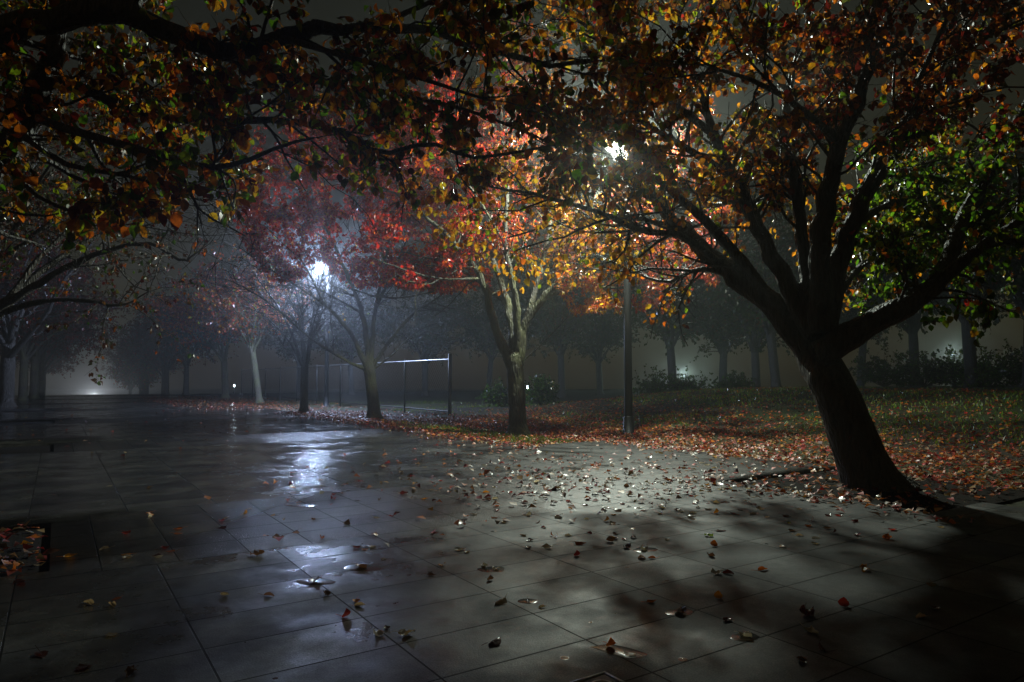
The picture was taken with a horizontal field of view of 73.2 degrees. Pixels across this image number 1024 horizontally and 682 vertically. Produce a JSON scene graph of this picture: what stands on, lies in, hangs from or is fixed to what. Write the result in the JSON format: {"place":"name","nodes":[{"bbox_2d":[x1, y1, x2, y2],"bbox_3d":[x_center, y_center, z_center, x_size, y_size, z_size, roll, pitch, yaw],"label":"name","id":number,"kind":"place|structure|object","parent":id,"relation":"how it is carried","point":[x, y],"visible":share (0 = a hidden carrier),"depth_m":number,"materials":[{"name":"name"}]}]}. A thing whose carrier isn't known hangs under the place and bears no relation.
{"place":"outdoors","nodes":[
{"label":"outdoors","id":0,"kind":"place"},
{"bbox_2d":[0,394,1023,681],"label":"paving","id":1,"kind":"structure","parent":0,"point":[174,616],"depth_m":3.87,"materials":[{"name":"grey stone"}]},
{"bbox_2d":[34,645,48,657],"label":"fallen leaf","id":2,"kind":"object","parent":1,"relation":"on","point":[42,654],"visible":1,"depth_m":2.62,"materials":[{"name":"red plant"}]},
{"bbox_2d":[58,553,75,556],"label":"fallen leaf","id":3,"kind":"object","parent":1,"relation":"on","point":[68,555],"visible":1,"depth_m":4.07,"materials":[{"name":"orange plant"}]},
{"bbox_2d":[74,663,91,669],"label":"fallen leaf","id":4,"kind":"object","parent":1,"relation":"on","point":[81,666],"visible":1,"depth_m":2.50,"materials":[{"name":"brown plant"}]},
{"bbox_2d":[84,599,99,604],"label":"fallen leaf","id":5,"kind":"object","parent":1,"relation":"on","point":[90,601],"visible":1,"depth_m":3.20,"materials":[{"name":"plant"}]},
{"bbox_2d":[105,600,115,606],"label":"fallen leaf","id":6,"kind":"object","parent":1,"relation":"on","point":[113,603],"visible":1,"depth_m":3.19,"materials":[{"name":"plant"}]},
{"bbox_2d":[106,633,119,636],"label":"fallen leaf","id":7,"kind":"object","parent":1,"relation":"on","point":[111,634],"visible":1,"depth_m":2.81,"materials":[{"name":"brown plant"}]},
{"bbox_2d":[124,665,138,676],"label":"fallen leaf","id":8,"kind":"object","parent":1,"relation":"on","point":[129,670],"visible":1,"depth_m":2.45,"materials":[{"name":"brown plant"}]},
{"bbox_2d":[246,549,263,555],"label":"fallen leaf","id":9,"kind":"object","parent":1,"relation":"on","point":[255,552],"visible":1,"depth_m":4.09,"materials":[{"name":"brown plant"}]},
{"bbox_2d":[259,592,273,595],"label":"fallen leaf","id":10,"kind":"object","parent":1,"relation":"on","point":[269,593],"visible":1,"depth_m":3.33,"materials":[{"name":"plant"}]},
{"bbox_2d":[263,474,290,475],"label":"puddle","id":11,"kind":"object","parent":1,"relation":"on","point":[277,474],"visible":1,"depth_m":7.55,"materials":[{"name":"grey liquid"}]},
{"bbox_2d":[285,504,316,506],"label":"puddle","id":12,"kind":"object","parent":1,"relation":"on","point":[301,505],"visible":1,"depth_m":5.70,"materials":[{"name":"grey liquid"}]},
{"bbox_2d":[296,579,335,584],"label":"puddle","id":13,"kind":"object","parent":1,"relation":"on","point":[317,582],"visible":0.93,"depth_m":3.54,"materials":[{"name":"grey liquid"}]},
{"bbox_2d":[305,575,321,581],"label":"fallen leaf","id":14,"kind":"object","parent":13,"relation":"on","point":[313,580],"visible":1,"depth_m":3.55,"materials":[{"name":"plant"}]},
{"bbox_2d":[323,590,330,594],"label":"fallen leaf","id":15,"kind":"object","parent":1,"relation":"on","point":[326,592],"visible":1,"depth_m":3.35,"materials":[{"name":"plant"}]},
{"bbox_2d":[337,608,350,617],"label":"fallen leaf","id":16,"kind":"object","parent":1,"relation":"on","point":[347,612],"visible":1,"depth_m":3.03,"materials":[{"name":"red plant"}]},
{"bbox_2d":[350,602,364,605],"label":"fallen leaf","id":17,"kind":"object","parent":1,"relation":"on","point":[359,603],"visible":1,"depth_m":3.18,"materials":[{"name":"plant"}]},
{"bbox_2d":[344,564,382,570],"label":"puddle","id":18,"kind":"object","parent":1,"relation":"on","point":[354,567],"visible":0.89,"depth_m":3.81,"materials":[{"name":"grey liquid"}]},
{"bbox_2d":[354,563,366,567],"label":"fallen leaf","id":19,"kind":"object","parent":18,"relation":"on","point":[362,565],"visible":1,"depth_m":3.81,"materials":[{"name":"brown plant"}]},
{"bbox_2d":[373,629,383,636],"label":"fallen leaf","id":20,"kind":"object","parent":1,"relation":"on","point":[378,633],"visible":1,"depth_m":2.82,"materials":[{"name":"plant"}]},
{"bbox_2d":[389,629,414,634],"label":"fallen leaf","id":21,"kind":"object","parent":1,"relation":"on","point":[402,632],"visible":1,"depth_m":2.82,"materials":[{"name":"plant"}]},
{"bbox_2d":[477,566,504,571],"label":"puddle","id":22,"kind":"object","parent":1,"relation":"on","point":[491,569],"visible":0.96,"depth_m":3.79,"materials":[{"name":"grey liquid"}]},
{"bbox_2d":[483,637,500,644],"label":"fallen leaf","id":23,"kind":"object","parent":1,"relation":"on","point":[496,641],"visible":1,"depth_m":2.72,"materials":[{"name":"brown plant"}]},
{"bbox_2d":[495,593,507,604],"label":"fallen leaf","id":24,"kind":"object","parent":1,"relation":"on","point":[502,601],"visible":1,"depth_m":3.21,"materials":[{"name":"brown plant"}]},
{"bbox_2d":[518,599,536,603],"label":"puddle","id":25,"kind":"object","parent":1,"relation":"on","point":[531,601],"visible":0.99,"depth_m":3.24,"materials":[{"name":"grey liquid"}]},
{"bbox_2d":[569,541,585,544],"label":"fallen leaf","id":26,"kind":"object","parent":1,"relation":"on","point":[579,543],"visible":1,"depth_m":4.35,"materials":[{"name":"plant"}]},
{"bbox_2d":[570,671,624,681],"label":"drain cover","id":27,"kind":"object","parent":1,"relation":"on","point":[604,676],"visible":1,"depth_m":2.40,"materials":[{"name":"metal"}]},
{"bbox_2d":[592,644,647,657],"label":"puddle","id":28,"kind":"object","parent":1,"relation":"on","point":[616,650],"visible":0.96,"depth_m":2.66,"materials":[{"name":"grey liquid"}]},
{"bbox_2d":[603,637,615,645],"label":"fallen leaf","id":29,"kind":"object","parent":28,"relation":"on","point":[611,641],"visible":1,"depth_m":2.68,"materials":[{"name":"plant"}]},
{"bbox_2d":[623,651,640,655],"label":"fallen leaf","id":30,"kind":"object","parent":28,"relation":"on","point":[630,654],"visible":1,"depth_m":2.62,"materials":[{"name":"brown plant"}]},
{"bbox_2d":[633,547,657,551],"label":"puddle","id":31,"kind":"object","parent":1,"relation":"on","point":[650,549],"visible":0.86,"depth_m":4.21,"materials":[{"name":"grey liquid"}]},
{"bbox_2d":[665,608,693,615],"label":"puddle","id":32,"kind":"object","parent":1,"relation":"on","point":[672,611],"visible":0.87,"depth_m":3.09,"materials":[{"name":"grey liquid"}]},
{"bbox_2d":[674,606,686,612],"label":"fallen leaf","id":33,"kind":"object","parent":32,"relation":"on","point":[682,609],"visible":1,"depth_m":3.08,"materials":[{"name":"brown plant"}]},
{"bbox_2d":[710,540,717,545],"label":"fallen leaf","id":34,"kind":"object","parent":1,"relation":"on","point":[713,543],"visible":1,"depth_m":4.33,"materials":[{"name":"orange plant"}]},
{"bbox_2d":[711,568,721,574],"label":"fallen leaf","id":35,"kind":"object","parent":1,"relation":"on","point":[715,572],"visible":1,"depth_m":3.70,"materials":[{"name":"brown plant"}]},
{"bbox_2d":[714,590,721,598],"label":"fallen leaf","id":36,"kind":"object","parent":1,"relation":"on","point":[718,594],"visible":1,"depth_m":3.30,"materials":[{"name":"orange plant"}]},
{"bbox_2d":[722,569,733,573],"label":"fallen leaf","id":37,"kind":"object","parent":1,"relation":"on","point":[728,571],"visible":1,"depth_m":3.70,"materials":[{"name":"plant"}]},
{"bbox_2d":[730,632,758,641],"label":"puddle","id":38,"kind":"object","parent":1,"relation":"on","point":[738,637],"visible":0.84,"depth_m":2.79,"materials":[{"name":"grey liquid"}]},
{"bbox_2d":[736,631,751,636],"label":"fallen leaf","id":39,"kind":"object","parent":38,"relation":"on","point":[747,634],"visible":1,"depth_m":2.79,"materials":[{"name":"plant"}]},
{"bbox_2d":[755,566,767,570],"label":"fallen leaf","id":40,"kind":"object","parent":1,"relation":"on","point":[761,568],"visible":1,"depth_m":3.77,"materials":[{"name":"plant"}]},
{"bbox_2d":[797,654,806,662],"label":"fallen leaf","id":41,"kind":"object","parent":1,"relation":"on","point":[802,659],"visible":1,"depth_m":2.55,"materials":[{"name":"brown plant"}]},
{"bbox_2d":[799,604,814,616],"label":"fallen leaf","id":42,"kind":"object","parent":1,"relation":"on","point":[804,610],"visible":1,"depth_m":3.05,"materials":[{"name":"brown plant"}]},
{"bbox_2d":[799,622,818,632],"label":"fallen leaf","id":43,"kind":"object","parent":1,"relation":"on","point":[811,629],"visible":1,"depth_m":2.85,"materials":[{"name":"brown plant"}]},
{"bbox_2d":[819,639,834,651],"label":"fallen leaf","id":44,"kind":"object","parent":1,"relation":"on","point":[821,648],"visible":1,"depth_m":2.65,"materials":[{"name":"brown plant"}]},
{"bbox_2d":[838,597,849,607],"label":"fallen leaf","id":45,"kind":"object","parent":1,"relation":"on","point":[843,601],"visible":1,"depth_m":3.18,"materials":[{"name":"red plant"}]},
{"bbox_2d":[860,564,869,571],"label":"fallen leaf","id":46,"kind":"object","parent":1,"relation":"on","point":[863,567],"visible":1,"depth_m":3.77,"materials":[{"name":"brown plant"}]},
{"bbox_2d":[882,533,891,538],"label":"fallen leaf","id":47,"kind":"object","parent":1,"relation":"on","point":[887,536],"visible":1,"depth_m":4.52,"materials":[{"name":"brown plant"}]},
{"bbox_2d":[916,613,930,617],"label":"fallen leaf","id":48,"kind":"object","parent":1,"relation":"on","point":[919,615],"visible":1,"depth_m":3.02,"materials":[{"name":"brown plant"}]},
{"bbox_2d":[0,0,1023,388],"label":"sky","id":49,"kind":"structure","parent":0,"point":[580,373],"materials":[{"name":"black"}]},
{"bbox_2d":[15,385,1023,507],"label":"ground","id":50,"kind":"structure","parent":0,"point":[460,396],"depth_m":16.13,"materials":[{"name":"plant"}]},
{"bbox_2d":[0,527,50,576],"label":"soil","id":51,"kind":"structure","parent":50,"relation":"on","point":[29,566],"depth_m":4.28,"materials":[{"name":"brown soil"}]},
{"bbox_2d":[0,0,687,303],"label":"pear tree","id":52,"kind":"object","parent":51,"relation":"on","point":[29,110],"visible":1,"depth_m":4.26,"materials":[{"name":"orange plant"}]},
{"bbox_2d":[0,445,53,453],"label":"soil","id":53,"kind":"structure","parent":50,"relation":"on","point":[25,449],"depth_m":10.40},
{"bbox_2d":[0,421,54,424],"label":"soil","id":54,"kind":"structure","parent":50,"relation":"on","point":[15,423],"depth_m":16.63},
{"bbox_2d":[0,410,54,411],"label":"soil","id":55,"kind":"structure","parent":50,"relation":"on","point":[27,410],"depth_m":23.08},
{"bbox_2d":[0,324,98,360],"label":"pear tree","id":56,"kind":"object","parent":50,"relation":"on","point":[51,343],"visible":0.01,"depth_m":49.65,"materials":[{"name":"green plant"}]},
{"bbox_2d":[15,339,85,377],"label":"pear tree","id":57,"kind":"object","parent":50,"relation":"on","point":[56,365],"visible":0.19,"depth_m":64.03,"materials":[{"name":"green plant"}]},
{"bbox_2d":[0,194,111,406],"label":"pear tree","id":58,"kind":"object","parent":50,"relation":"on","point":[10,348],"visible":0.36,"depth_m":25.71,"materials":[{"name":"brown plant"}]},
{"bbox_2d":[15,295,104,395],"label":"pear tree","id":59,"kind":"object","parent":50,"relation":"on","point":[42,364],"visible":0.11,"depth_m":44.20,"materials":[{"name":"brown plant"}]},
{"bbox_2d":[1,227,122,397],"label":"pear tree","id":60,"kind":"object","parent":50,"relation":"on","point":[34,378],"visible":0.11,"depth_m":38.27,"materials":[{"name":"brown plant"}]},
{"bbox_2d":[0,232,128,399],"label":"pear tree","id":61,"kind":"object","parent":50,"relation":"on","point":[26,355],"visible":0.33,"depth_m":34.29,"materials":[{"name":"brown plant"}]},
{"bbox_2d":[16,324,113,394],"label":"pear tree","id":62,"kind":"object","parent":50,"relation":"on","point":[61,356],"visible":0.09,"depth_m":55.99,"materials":[{"name":"brown plant"}]},
{"bbox_2d":[0,0,254,385],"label":"pear tree","id":63,"kind":"object","parent":50,"relation":"on","point":[27,282],"visible":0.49,"depth_m":9.73,"materials":[{"name":"orange plant"}]},
{"bbox_2d":[97,339,161,393],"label":"pear tree","id":64,"kind":"object","parent":50,"relation":"on","point":[130,387],"visible":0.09,"depth_m":82.11,"materials":[{"name":"brown plant"}]},
{"bbox_2d":[96,331,181,393],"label":"pear tree","id":65,"kind":"object","parent":50,"relation":"on","point":[119,364],"visible":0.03,"depth_m":72.64,"materials":[{"name":"brown plant"}]},
{"bbox_2d":[99,300,192,393],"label":"pear tree","id":66,"kind":"object","parent":50,"relation":"on","point":[107,352],"visible":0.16,"depth_m":65.38,"materials":[{"name":"brown plant"}]},
{"bbox_2d":[109,339,183,393],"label":"tree","id":67,"kind":"object","parent":50,"relation":"on","point":[144,378],"visible":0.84,"depth_m":61.43,"materials":[{"name":"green plant"}]},
{"bbox_2d":[113,309,202,393],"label":"pear tree","id":68,"kind":"object","parent":50,"relation":"on","point":[152,361],"visible":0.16,"depth_m":59.60,"materials":[{"name":"brown plant"}]},
{"bbox_2d":[114,275,214,394],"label":"pear tree","id":69,"kind":"object","parent":50,"relation":"on","point":[167,357],"visible":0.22,"depth_m":53.23,"materials":[{"name":"brown plant"}]},
{"bbox_2d":[122,266,251,394],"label":"pear tree","id":70,"kind":"object","parent":50,"relation":"on","point":[165,342],"visible":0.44,"depth_m":48.04,"materials":[{"name":"brown plant"}]},
{"bbox_2d":[141,238,290,397],"bbox_3d":[-16.671,-1.294,40.057,9.058,9.428,8.126,0,-3,0],"label":"pear tree","id":71,"kind":"object","parent":50,"relation":"on","point":[184,312],"visible":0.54,"depth_m":39.44,"materials":[{"name":"brown plant"}]},
{"bbox_2d":[163,229,315,402],"bbox_3d":[-12.157,-1.379,31.361,6.617,8.675,6.958,2,-4,-30],"label":"pear tree","id":72,"kind":"object","parent":50,"relation":"on","point":[252,346],"visible":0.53,"depth_m":31.40,"materials":[{"name":"red plant"}]},
{"bbox_2d":[200,193,376,411],"bbox_3d":[-7.306,-1.409,23.366,5.425,7.784,6.564,0,-3,0],"label":"pear tree","id":73,"kind":"object","parent":50,"relation":"on","point":[303,360],"visible":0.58,"depth_m":22.99,"materials":[{"name":"red plant"}]},
{"bbox_2d":[251,284,337,392],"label":"park tree","id":74,"kind":"object","parent":50,"relation":"on","point":[288,349],"visible":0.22,"depth_m":57.72,"materials":[{"name":"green plant"}]},
{"bbox_2d":[314,262,329,406],"bbox_3d":[-7.393,-0.244,26.946,0.423,5.651,0.917,-2,-4,29],"label":"street lamp","id":75,"kind":"object","parent":50,"relation":"on","point":[326,389],"visible":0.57,"depth_m":27.09,"materials":[{"name":"metal"}]},
{"bbox_2d":[241,353,451,415],"bbox_3d":[-9.570,1.998,32.095,0.106,1.940,28.883,2,-4,-33],"label":"chain link fence","id":76,"kind":"object","parent":50,"relation":"on","point":[449,388],"visible":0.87,"depth_m":26.03,"materials":[{"name":"metal"}]},
{"bbox_2d":[182,59,514,418],"bbox_3d":[-4.299,-2.759,19.294,8.795,9.970,5.179,0,-3,0],"label":"pear tree","id":77,"kind":"object","parent":50,"relation":"on","point":[308,213],"visible":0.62,"depth_m":18.93,"materials":[{"name":"red plant"}]},
{"bbox_2d":[298,252,405,394],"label":"park tree","id":78,"kind":"object","parent":50,"relation":"on","point":[348,348],"visible":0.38,"depth_m":47.31,"materials":[{"name":"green plant"}]},
{"bbox_2d":[366,285,490,395],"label":"park tree","id":79,"kind":"object","parent":50,"relation":"on","point":[437,341],"visible":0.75,"depth_m":43.52,"materials":[{"name":"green plant"}]},
{"bbox_2d":[414,253,553,390],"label":"park tree","id":80,"kind":"object","parent":50,"relation":"on","point":[488,341],"visible":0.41,"depth_m":45.41,"materials":[{"name":"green plant"}]},
{"bbox_2d":[475,376,508,406],"bbox_3d":[-0.533,1.980,25.874,1.736,1.310,1.760,0,-3,0],"label":"shrub","id":81,"kind":"object","parent":50,"relation":"on","point":[497,396],"visible":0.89,"depth_m":25.67,"materials":[{"name":"green plant"}]},
{"bbox_2d":[0,386,1023,575],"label":"leaf litter","id":82,"kind":"object","parent":50,"relation":"on","point":[556,428],"visible":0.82,"depth_m":10.93,"materials":[{"name":"brown plant"}]},
{"bbox_2d":[297,14,745,435],"bbox_3d":[0.260,-2.414,13.962,9.873,8.678,5.054,0,-3,0],"label":"pear tree","id":83,"kind":"object","parent":50,"relation":"on","point":[513,351],"visible":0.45,"depth_m":13.52,"materials":[{"name":"orange plant"}]},
{"bbox_2d":[524,373,559,405],"bbox_3d":[0.980,1.719,23.917,1.484,1.214,1.599,0,-3,0],"label":"shrub","id":84,"kind":"object","parent":50,"relation":"on","point":[543,392],"visible":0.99,"depth_m":23.60,"materials":[{"name":"green plant"}]},
{"bbox_2d":[492,228,623,397],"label":"park tree","id":85,"kind":"object","parent":50,"relation":"on","point":[560,341],"visible":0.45,"depth_m":39.76,"materials":[{"name":"green plant"}]},
{"bbox_2d":[535,270,646,394],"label":"park tree","id":86,"kind":"object","parent":50,"relation":"on","point":[611,334],"visible":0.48,"depth_m":46.65,"materials":[{"name":"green plant"}]},
{"bbox_2d":[614,142,635,433],"bbox_3d":[2.148,-1.009,13.204,0.321,5.667,1.234,-1,-3,17],"label":"street lamp","id":87,"kind":"object","parent":50,"relation":"on","point":[628,422],"visible":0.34,"depth_m":13.50,"materials":[{"name":"metal"}]},
{"bbox_2d":[632,365,688,394],"bbox_3d":[6.536,1.994,30.094,2.710,2.043,2.847,-2,-4,28],"label":"shrub","id":88,"kind":"object","parent":50,"relation":"on","point":[654,384],"visible":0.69,"depth_m":29.67,"materials":[{"name":"green plant"}]},
{"bbox_2d":[585,177,751,390],"bbox_3d":[7.936,-2.411,34.436,9.904,11.043,9.169,3,-4,-41],"label":"park tree","id":89,"kind":"object","parent":50,"relation":"on","point":[670,341],"visible":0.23,"depth_m":33.44,"materials":[{"name":"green plant"}]},
{"bbox_2d":[663,366,717,390],"bbox_3d":[7.852,1.997,30.918,2.426,1.834,2.281,-3,-4,38],"label":"shrub","id":90,"kind":"object","parent":50,"relation":"on","point":[692,384],"visible":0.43,"depth_m":30.83,"materials":[{"name":"green plant"}]},
{"bbox_2d":[647,236,764,388],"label":"park tree","id":91,"kind":"object","parent":50,"relation":"on","point":[724,346],"visible":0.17,"depth_m":37.56,"materials":[{"name":"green plant"}]},
{"bbox_2d":[708,369,756,388],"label":"shrub","id":92,"kind":"object","parent":50,"relation":"on","point":[739,381],"visible":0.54,"depth_m":29.77,"materials":[{"name":"green plant"}]},
{"bbox_2d":[675,224,798,386],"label":"park tree","id":93,"kind":"object","parent":50,"relation":"on","point":[756,341],"visible":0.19,"depth_m":31.93,"materials":[{"name":"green plant"}]},
{"bbox_2d":[676,136,872,387],"bbox_3d":[11.239,-2.891,29.390,9.033,10.309,8.362,0,-3,0],"label":"park tree","id":94,"kind":"object","parent":50,"relation":"on","point":[751,253],"visible":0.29,"depth_m":28.45,"materials":[{"name":"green plant"}]},
{"bbox_2d":[735,470,1023,512],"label":"soil","id":95,"kind":"structure","parent":50,"relation":"on","point":[966,499],"depth_m":6.44,"materials":[{"name":"brown soil"}]},
{"bbox_2d":[383,0,1023,491],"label":"pear tree","id":96,"kind":"object","parent":95,"relation":"on","point":[921,208],"visible":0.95,"depth_m":6.82,"materials":[{"name":"orange plant"}]},
{"bbox_2d":[836,205,935,386],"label":"park tree","id":97,"kind":"object","parent":50,"relation":"on","point":[851,315],"visible":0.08,"depth_m":32.80,"materials":[{"name":"green plant"}]},
{"bbox_2d":[848,343,924,386],"bbox_3d":[15.726,1.067,28.966,3.086,1.990,2.804,-3,-4,41],"label":"shrub","id":98,"kind":"object","parent":50,"relation":"on","point":[879,375],"visible":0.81,"depth_m":28.89,"materials":[{"name":"green plant"}]},
{"bbox_2d":[842,188,982,386],"bbox_3d":[17.569,-2.652,31.381,8.471,9.687,7.258,-1,-3,13],"label":"park tree","id":99,"kind":"object","parent":50,"relation":"on","point":[913,324],"visible":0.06,"depth_m":30.87,"materials":[{"name":"green plant"}]},
{"bbox_2d":[882,347,963,386],"bbox_3d":[16.576,1.147,28.028,3.233,1.877,2.902,0,-3,0],"label":"shrub","id":100,"kind":"object","parent":50,"relation":"on","point":[936,376],"visible":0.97,"depth_m":27.73,"materials":[{"name":"green plant"}]},
{"bbox_2d":[831,132,1023,386],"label":"park tree","id":101,"kind":"object","parent":50,"relation":"on","point":[969,355],"visible":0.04,"depth_m":26.92,"materials":[{"name":"green plant"}]},
{"bbox_2d":[920,344,981,385],"bbox_3d":[19.899,1.071,30.920,3.026,1.950,2.710,1,-3,-19],"label":"shrub","id":102,"kind":"object","parent":50,"relation":"on","point":[950,352],"visible":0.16,"depth_m":30.86,"materials":[{"name":"green plant"}]},
{"bbox_2d":[907,126,1023,387],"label":"park tree","id":103,"kind":"object","parent":50,"relation":"on","point":[1018,280],"visible":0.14,"depth_m":23.95,"materials":[{"name":"green plant"}]},
{"bbox_2d":[950,346,1018,387],"bbox_3d":[18.660,1.192,27.163,3.430,2.012,2.108,0,-3,0],"label":"shrub","id":104,"kind":"object","parent":50,"relation":"on","point":[982,369],"visible":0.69,"depth_m":26.79,"materials":[{"name":"green plant"}]},
{"bbox_2d":[973,338,1022,387],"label":"shrub","id":105,"kind":"object","parent":50,"relation":"on","point":[1014,371],"visible":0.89,"depth_m":25.10,"materials":[{"name":"green plant"}]},
{"bbox_2d":[980,287,1023,318],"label":"park tree","id":106,"kind":"object","parent":50,"relation":"on","point":[997,297],"visible":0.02,"depth_m":29.80,"materials":[{"name":"green plant"}]}
]}

